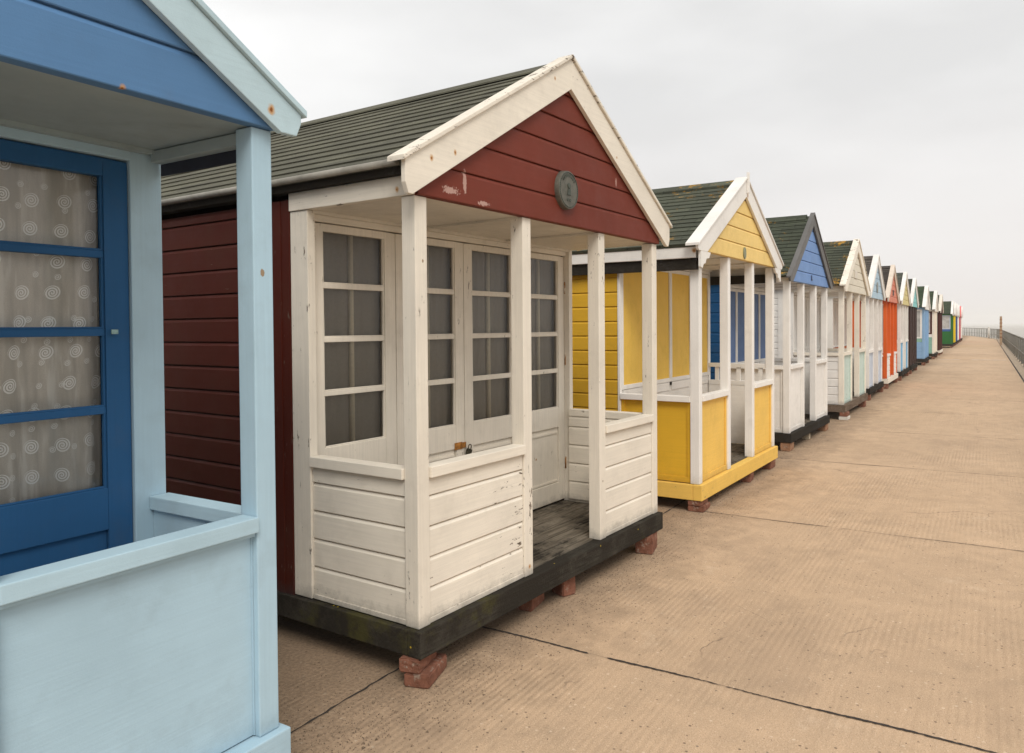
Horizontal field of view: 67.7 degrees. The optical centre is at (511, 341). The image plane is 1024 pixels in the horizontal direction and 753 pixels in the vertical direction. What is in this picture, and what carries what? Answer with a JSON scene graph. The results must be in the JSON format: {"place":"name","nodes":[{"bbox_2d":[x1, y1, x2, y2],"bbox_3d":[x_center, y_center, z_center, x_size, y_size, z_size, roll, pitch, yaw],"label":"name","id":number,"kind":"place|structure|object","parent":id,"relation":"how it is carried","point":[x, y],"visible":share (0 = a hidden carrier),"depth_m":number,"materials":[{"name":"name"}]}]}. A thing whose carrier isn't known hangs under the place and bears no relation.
{"place":"outdoors","nodes":[
{"label":"outdoors","id":0,"kind":"place"},
{"bbox_2d":[203,0,1023,323],"label":"sky","id":1,"kind":"structure","parent":0,"point":[899,124],"materials":[{"name":"white"}]},
{"bbox_2d":[277,335,1023,752],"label":"promenade","id":2,"kind":"structure","parent":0,"point":[845,609],"depth_m":4.00,"materials":[{"name":"concrete"}]},
{"bbox_2d":[404,653,446,688],"bbox_3d":[-0.394,1.506,3.502,0.123,0.065,0.242,0,1,15],"label":"brick","id":3,"kind":"object","parent":2,"relation":"on","point":[429,674],"visible":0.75,"depth_m":3.40,"materials":[{"name":"red brick"}]},
{"bbox_2d":[399,652,436,674],"bbox_3d":[-0.428,1.442,3.488,0.103,0.068,0.203,0,1,17],"label":"brick","id":4,"kind":"object","parent":3,"relation":"on","point":[407,664],"visible":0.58,"depth_m":3.40,"materials":[{"name":"red brick"}]},
{"bbox_2d":[516,593,543,611],"bbox_3d":[0.105,1.453,4.391,0.103,0.131,0.203,0,1,23],"label":"brick","id":5,"kind":"object","parent":2,"relation":"on","point":[531,605],"visible":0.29,"depth_m":4.30,"materials":[{"name":"red brick"}]},
{"bbox_2d":[291,412,834,732],"bbox_3d":[6.084,1.285,14.219,0.036,0.001,29.520,0,1,32],"label":"slab joint","id":6,"kind":"object","parent":2,"relation":"on","point":[366,687],"visible":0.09,"depth_m":3.33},
{"bbox_2d":[552,576,575,596],"bbox_3d":[0.310,1.448,4.583,0.103,0.130,0.113,-1,1,-34],"label":"brick","id":7,"kind":"object","parent":2,"relation":"on","point":[566,588],"visible":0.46,"depth_m":4.54,"materials":[{"name":"red brick"}]},
{"bbox_2d":[635,532,656,554],"bbox_3d":[0.960,1.427,5.452,0.123,0.131,0.213,0,1,20],"label":"brick","id":8,"kind":"object","parent":2,"relation":"on","point":[647,545],"visible":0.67,"depth_m":5.36,"materials":[{"name":"red brick"}]},
{"bbox_2d":[284,382,1021,752],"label":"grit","id":9,"kind":"object","parent":2,"relation":"on","point":[520,646],"visible":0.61,"depth_m":3.62,"materials":[{"name":"gravel"}]},
{"bbox_2d":[688,502,709,512],"bbox_3d":[1.631,1.438,6.657,0.142,0.053,0.228,0,1,29],"label":"brick","id":10,"kind":"object","parent":2,"relation":"on","point":[704,507],"visible":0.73,"depth_m":6.57,"materials":[{"name":"red brick"}]},
{"bbox_2d":[688,498,707,506],"bbox_3d":[1.621,1.389,6.651,0.113,0.051,0.218,0,1,33],"label":"brick","id":11,"kind":"object","parent":10,"relation":"on","point":[695,503],"visible":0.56,"depth_m":6.57,"materials":[{"name":"red brick"}]},
{"bbox_2d":[483,626,996,752],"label":"slab joint","id":12,"kind":"object","parent":2,"relation":"on","point":[760,695],"visible":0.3,"depth_m":3.22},
{"bbox_2d":[738,472,753,482],"bbox_3d":[2.415,1.385,7.876,0.123,0.101,0.218,0,1,27],"label":"brick","id":13,"kind":"object","parent":2,"relation":"on","point":[749,478],"visible":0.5,"depth_m":7.78,"materials":[{"name":"red brick"}]},
{"bbox_2d":[760,459,774,469],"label":"brick","id":14,"kind":"object","parent":2,"relation":"on","point":[770,465],"visible":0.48,"depth_m":8.48,"materials":[{"name":"brown brick"}]},
{"bbox_2d":[780,442,793,450],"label":"brick","id":15,"kind":"object","parent":2,"relation":"on","point":[786,446],"visible":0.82,"depth_m":9.68,"materials":[{"name":"brick"}]},
{"bbox_2d":[802,433,809,439],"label":"brick","id":16,"kind":"object","parent":2,"relation":"on","point":[807,436],"visible":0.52,"depth_m":10.66,"materials":[{"name":"brown brick"}]},
{"bbox_2d":[817,424,827,430],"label":"brick","id":17,"kind":"object","parent":2,"relation":"on","point":[824,428],"visible":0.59,"depth_m":11.48,"materials":[{"name":"brown brick"}]},
{"bbox_2d":[839,415,849,419],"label":"brick","id":18,"kind":"object","parent":2,"relation":"on","point":[844,418],"visible":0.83,"depth_m":12.80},
{"bbox_2d":[839,411,849,416],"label":"brick","id":19,"kind":"object","parent":18,"relation":"on","point":[844,414],"visible":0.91,"depth_m":12.80,"materials":[{"name":"brown brick"}]},
{"bbox_2d":[672,507,1019,550],"bbox_3d":[0.370,1.456,7.372,8.862,0.001,0.024,0,1,32],"label":"slab joint","id":20,"kind":"object","parent":2,"relation":"on","point":[865,531],"visible":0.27,"depth_m":5.92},
{"bbox_2d":[858,400,865,406],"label":"brick","id":21,"kind":"object","parent":2,"relation":"on","point":[862,404],"visible":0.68,"depth_m":14.78,"materials":[{"name":"brown brick"}]},
{"bbox_2d":[788,458,1013,476],"bbox_3d":[1.974,1.396,9.971,8.880,0.001,0.029,0,1,32],"label":"slab joint","id":22,"kind":"object","parent":2,"relation":"on","point":[890,466],"visible":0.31,"depth_m":8.57,"materials":[{"name":"concrete"}]},
{"bbox_2d":[963,335,1023,378],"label":"sea wall ledge","id":23,"kind":"object","parent":2,"relation":"on","point":[1016,363],"visible":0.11,"depth_m":34.71,"materials":[{"name":"concrete"}]},
{"bbox_2d":[964,328,1023,366],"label":"railing","id":24,"kind":"object","parent":23,"relation":"on","point":[1014,343],"visible":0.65,"depth_m":42.36,"materials":[{"name":"metal"}]},
{"bbox_2d":[1000,316,1001,344],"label":"timber post","id":25,"kind":"object","parent":23,"relation":"on","point":[1000,330],"visible":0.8,"depth_m":55.93,"materials":[{"name":"wood"}]},
{"bbox_2d":[998,342,1023,381],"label":"kerb joint","id":26,"kind":"object","parent":23,"relation":"on","point":[1014,366],"visible":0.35,"depth_m":27.54,"materials":[{"name":"grey concrete"}]},
{"bbox_3d":[11.177,0.960,26.814,0.200,0.108,2.400,0,1,32],"label":"timber sleeper","id":27,"kind":"object","parent":2,"relation":"on","visible":0},
{"bbox_2d":[908,278,918,369],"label":"beach hut","id":28,"kind":"object","parent":27,"relation":"on","point":[912,336],"visible":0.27,"depth_m":25.11,"materials":[{"name":"paint"}]},
{"bbox_3d":[14.342,0.841,31.851,0.200,0.108,2.400,0,1,32],"label":"timber sleeper","id":29,"kind":"object","parent":2,"relation":"on","visible":0},
{"bbox_2d":[917,285,930,361],"bbox_3d":[15.299,-0.735,31.308,3.141,3.006,2.904,0,1,32],"label":"beach hut","id":30,"kind":"object","parent":29,"relation":"on","point":[923,309],"visible":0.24,"depth_m":29.58,"materials":[{"name":"paint"}]},
{"bbox_2d":[917,309,921,337],"bbox_3d":[15.588,-0.678,29.664,0.621,1.122,0.040,0,1,32],"label":"window","id":31,"kind":"structure","parent":30,"relation":"in","point":[919,311],"depth_m":29.54,"materials":[{"name":"paint"}]},
{"bbox_3d":[17.524,0.722,36.936,0.200,0.108,2.400,0,1,32],"label":"timber sleeper","id":32,"kind":"object","parent":2,"relation":"on","visible":0},
{"bbox_2d":[929,291,938,355],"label":"beach hut","id":33,"kind":"object","parent":32,"relation":"on","point":[934,308],"visible":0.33,"depth_m":34.74,"materials":[{"name":"paint"}]},
{"bbox_2d":[929,311,931,333],"bbox_3d":[18.770,-0.848,34.748,0.621,1.022,0.040,0,1,32],"label":"window","id":34,"kind":"structure","parent":33,"relation":"in","point":[930,313],"depth_m":34.60,"materials":[{"name":"glass"}]},
{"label":"timber sleeper","id":35,"kind":"object","parent":2,"relation":"on","visible":0},
{"bbox_2d":[937,294,943,352],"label":"beach hut","id":36,"kind":"object","parent":35,"relation":"on","point":[939,325],"visible":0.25,"depth_m":39.48,"materials":[{"name":"paint"}]},
{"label":"brick","id":37,"kind":"object","parent":2,"relation":"on","visible":0},
{"bbox_2d":[0,0,306,752],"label":"beach hut","id":38,"kind":"object","parent":37,"relation":"on","point":[138,608],"visible":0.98,"depth_m":2.43,"materials":[{"name":"paint"}]},
{"bbox_2d":[0,161,101,504],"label":"curtain","id":39,"kind":"object","parent":38,"relation":"hanging from","point":[41,458],"visible":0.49,"depth_m":2.63,"materials":[{"name":"grey fabric"}]},
{"bbox_2d":[0,139,132,575],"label":"door","id":40,"kind":"structure","parent":38,"relation":"in","point":[35,532],"depth_m":2.70,"materials":[{"name":"paint"}]},
{"bbox_2d":[962,324,1023,338],"bbox_3d":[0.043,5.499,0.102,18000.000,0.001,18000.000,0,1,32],"label":"sea","id":41,"kind":"structure","parent":0,"point":[1017,329],"depth_m":817.84,"materials":[{"name":"liquid"}]},
{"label":"timber sleeper","id":42,"kind":"object","parent":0,"visible":0},
{"bbox_2d":[942,301,954,345],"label":"beach hut","id":43,"kind":"object","parent":42,"relation":"on","point":[947,326],"visible":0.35,"depth_m":50.92,"materials":[{"name":"paint"}]},
{"bbox_2d":[942,315,950,328],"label":"window","id":44,"kind":"structure","parent":43,"relation":"in","point":[946,319],"depth_m":50.89,"materials":[{"name":"glass"}]},
{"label":"timber sleeper","id":45,"kind":"object","parent":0,"visible":0},
{"bbox_2d":[953,302,956,343],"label":"beach hut","id":46,"kind":"object","parent":45,"relation":"on","point":[954,326],"visible":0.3,"depth_m":55.39,"materials":[{"name":"paint"}]},
{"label":"timber sleeper","id":47,"kind":"object","parent":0,"visible":0},
{"bbox_2d":[956,304,957,342],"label":"beach hut","id":48,"kind":"object","parent":47,"relation":"on","point":[956,322],"visible":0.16,"depth_m":58.96,"materials":[{"name":"paint"}]},
{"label":"timber sleeper","id":49,"kind":"object","parent":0,"visible":0},
{"bbox_2d":[957,305,959,341],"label":"beach hut","id":50,"kind":"object","parent":49,"relation":"on","point":[958,323],"visible":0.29,"depth_m":62.69,"materials":[{"name":"paint"}]},
{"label":"timber sleeper","id":51,"kind":"object","parent":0,"visible":0},
{"bbox_2d":[959,306,961,340],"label":"beach hut","id":52,"kind":"object","parent":51,"relation":"on","point":[960,325],"visible":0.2,"depth_m":66.44,"materials":[{"name":"paint"}]},
{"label":"timber sleeper","id":53,"kind":"object","parent":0,"visible":0},
{"bbox_2d":[961,307,962,339],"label":"beach hut","id":54,"kind":"object","parent":53,"relation":"on","point":[961,321],"visible":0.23,"depth_m":70.68,"materials":[{"name":"paint"}]},
{"bbox_3d":[-1.870,1.451,5.877,0.200,0.108,2.400,0,1,35],"label":"timber sleeper","id":55,"kind":"object","parent":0,"visible":0},
{"bbox_2d":[161,54,671,659],"bbox_3d":[-0.928,-0.139,5.303,3.141,3.035,2.864,0,1,35],"label":"beach hut","id":56,"kind":"object","parent":55,"relation":"on","point":[409,532],"visible":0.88,"depth_m":4.13,"materials":[{"name":"paint"}]},
{"bbox_2d":[315,223,396,463],"bbox_3d":[-0.850,0.325,4.115,0.052,1.871,0.628,0,1,35],"label":"window","id":57,"kind":"structure","parent":56,"relation":"in","point":[383,449],"depth_m":4.21,"materials":[{"name":"paint"}]},
{"bbox_2d":[395,234,465,464],"bbox_3d":[-0.492,0.313,4.636,0.051,1.871,0.623,0,1,35],"label":"door","id":58,"kind":"structure","parent":56,"relation":"in","point":[447,441],"depth_m":4.76,"materials":[{"name":"paint"}]},
{"bbox_2d":[323,232,553,445],"bbox_3d":[-0.348,-0.018,4.905,0.034,1.200,2.470,0,1,35],"label":"curtain","id":59,"kind":"object","parent":56,"relation":"hanging from","point":[354,416],"visible":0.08,"depth_m":4.72,"materials":[{"name":"fabric"}]},
{"bbox_2d":[465,444,471,454],"bbox_3d":[-0.275,0.696,4.887,0.018,0.078,0.056,0,1,35],"label":"padlock","id":60,"kind":"object","parent":56,"relation":"hanging from","point":[468,451],"visible":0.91,"depth_m":4.88,"materials":[{"name":"black metal"}]},
{"bbox_2d":[463,243,511,453],"bbox_3d":[-0.142,0.301,5.150,0.040,1.871,0.619,0,1,35],"label":"door","id":61,"kind":"structure","parent":56,"relation":"in","point":[494,432],"depth_m":5.02,"materials":[{"name":"paint"}]},
{"bbox_2d":[531,252,565,509],"bbox_3d":[0.225,0.288,5.672,0.052,1.871,0.644,0,1,35],"label":"door","id":62,"kind":"structure","parent":56,"relation":"in","point":[548,424],"depth_m":5.80,"materials":[{"name":"paint"}]},
{"bbox_3d":[0.089,1.383,8.978,0.200,0.098,2.400,0,1,33],"label":"timber sleeper","id":63,"kind":"object","parent":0,"visible":0},
{"bbox_2d":[572,172,783,500],"bbox_3d":[1.023,-0.166,8.384,3.153,3.005,2.844,0,1,33],"label":"beach hut","id":64,"kind":"object","parent":63,"relation":"on","point":[716,435],"visible":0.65,"depth_m":7.20,"materials":[{"name":"paint"}]},
{"bbox_2d":[622,387,641,393],"bbox_3d":[1.152,0.820,7.248,0.048,0.759,0.594,0,1,33],"label":"door panel","id":65,"kind":"structure","parent":64,"relation":"in","point":[638,390],"depth_m":7.21,"materials":[{"name":"paint"}]},
{"bbox_2d":[657,382,669,394],"bbox_3d":[1.480,0.808,7.750,0.048,0.759,0.594,0,1,33],"label":"door panel","id":66,"kind":"structure","parent":64,"relation":"in","point":[663,388],"depth_m":7.83,"materials":[{"name":"paint"}]},
{"bbox_2d":[670,379,689,395],"bbox_3d":[1.808,0.796,8.253,0.048,0.759,0.594,0,1,33],"label":"door panel","id":67,"kind":"structure","parent":64,"relation":"in","point":[680,387],"depth_m":8.24,"materials":[{"name":"paint"}]},
{"bbox_2d":[702,375,707,393],"bbox_3d":[2.136,0.784,8.755,0.048,0.759,0.594,0,1,33],"label":"door panel","id":68,"kind":"structure","parent":64,"relation":"in","point":[704,378],"depth_m":8.89,"materials":[{"name":"paint"}]},
{"bbox_3d":[1.999,1.305,12.092,0.200,0.108,2.400,0,1,33],"label":"timber sleeper","id":69,"kind":"object","parent":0,"visible":0},
{"bbox_2d":[710,212,833,442],"bbox_3d":[2.891,-0.268,11.443,3.141,3.045,2.714,0,1,33],"label":"beach hut","id":70,"kind":"object","parent":69,"relation":"on","point":[800,395],"visible":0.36,"depth_m":10.42,"materials":[{"name":"paint"}]},
{"bbox_3d":[4.014,1.231,15.224,0.200,0.108,2.400,0,1,32],"label":"timber sleeper","id":71,"kind":"object","parent":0,"visible":0},
{"bbox_2d":[774,239,870,411],"bbox_3d":[4.986,-0.355,14.702,3.141,3.026,2.974,0,1,32],"label":"beach hut","id":72,"kind":"object","parent":71,"relation":"on","point":[846,372],"visible":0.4,"depth_m":13.51,"materials":[{"name":"paint"}]},
{"bbox_3d":[5.920,1.157,18.427,0.200,0.108,2.400,0,1,32],"label":"timber sleeper","id":73,"kind":"object","parent":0,"visible":0},
{"bbox_2d":[827,254,885,394],"bbox_3d":[6.851,-0.428,17.841,3.141,3.026,2.804,0,1,32],"label":"beach hut","id":74,"kind":"object","parent":73,"relation":"on","point":[874,381],"visible":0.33,"depth_m":16.82,"materials":[{"name":"paint"}]},
{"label":"timber sleeper","id":75,"kind":"object","parent":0,"visible":0},
{"bbox_2d":[852,265,899,383],"bbox_3d":[8.671,-0.497,20.771,3.141,3.026,2.904,0,1,32],"label":"beach hut","id":76,"kind":"object","parent":75,"relation":"on","point":[889,351],"visible":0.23,"depth_m":19.64,"materials":[{"name":"paint"}]},
{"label":"timber sleeper","id":77,"kind":"object","parent":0,"visible":0},
{"bbox_2d":[869,272,910,375],"bbox_3d":[10.385,-0.561,23.473,3.141,3.026,2.904,0,1,32],"label":"beach hut","id":78,"kind":"object","parent":77,"relation":"on","point":[902,328],"visible":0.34,"depth_m":22.32,"materials":[{"name":"paint"}]}
]}

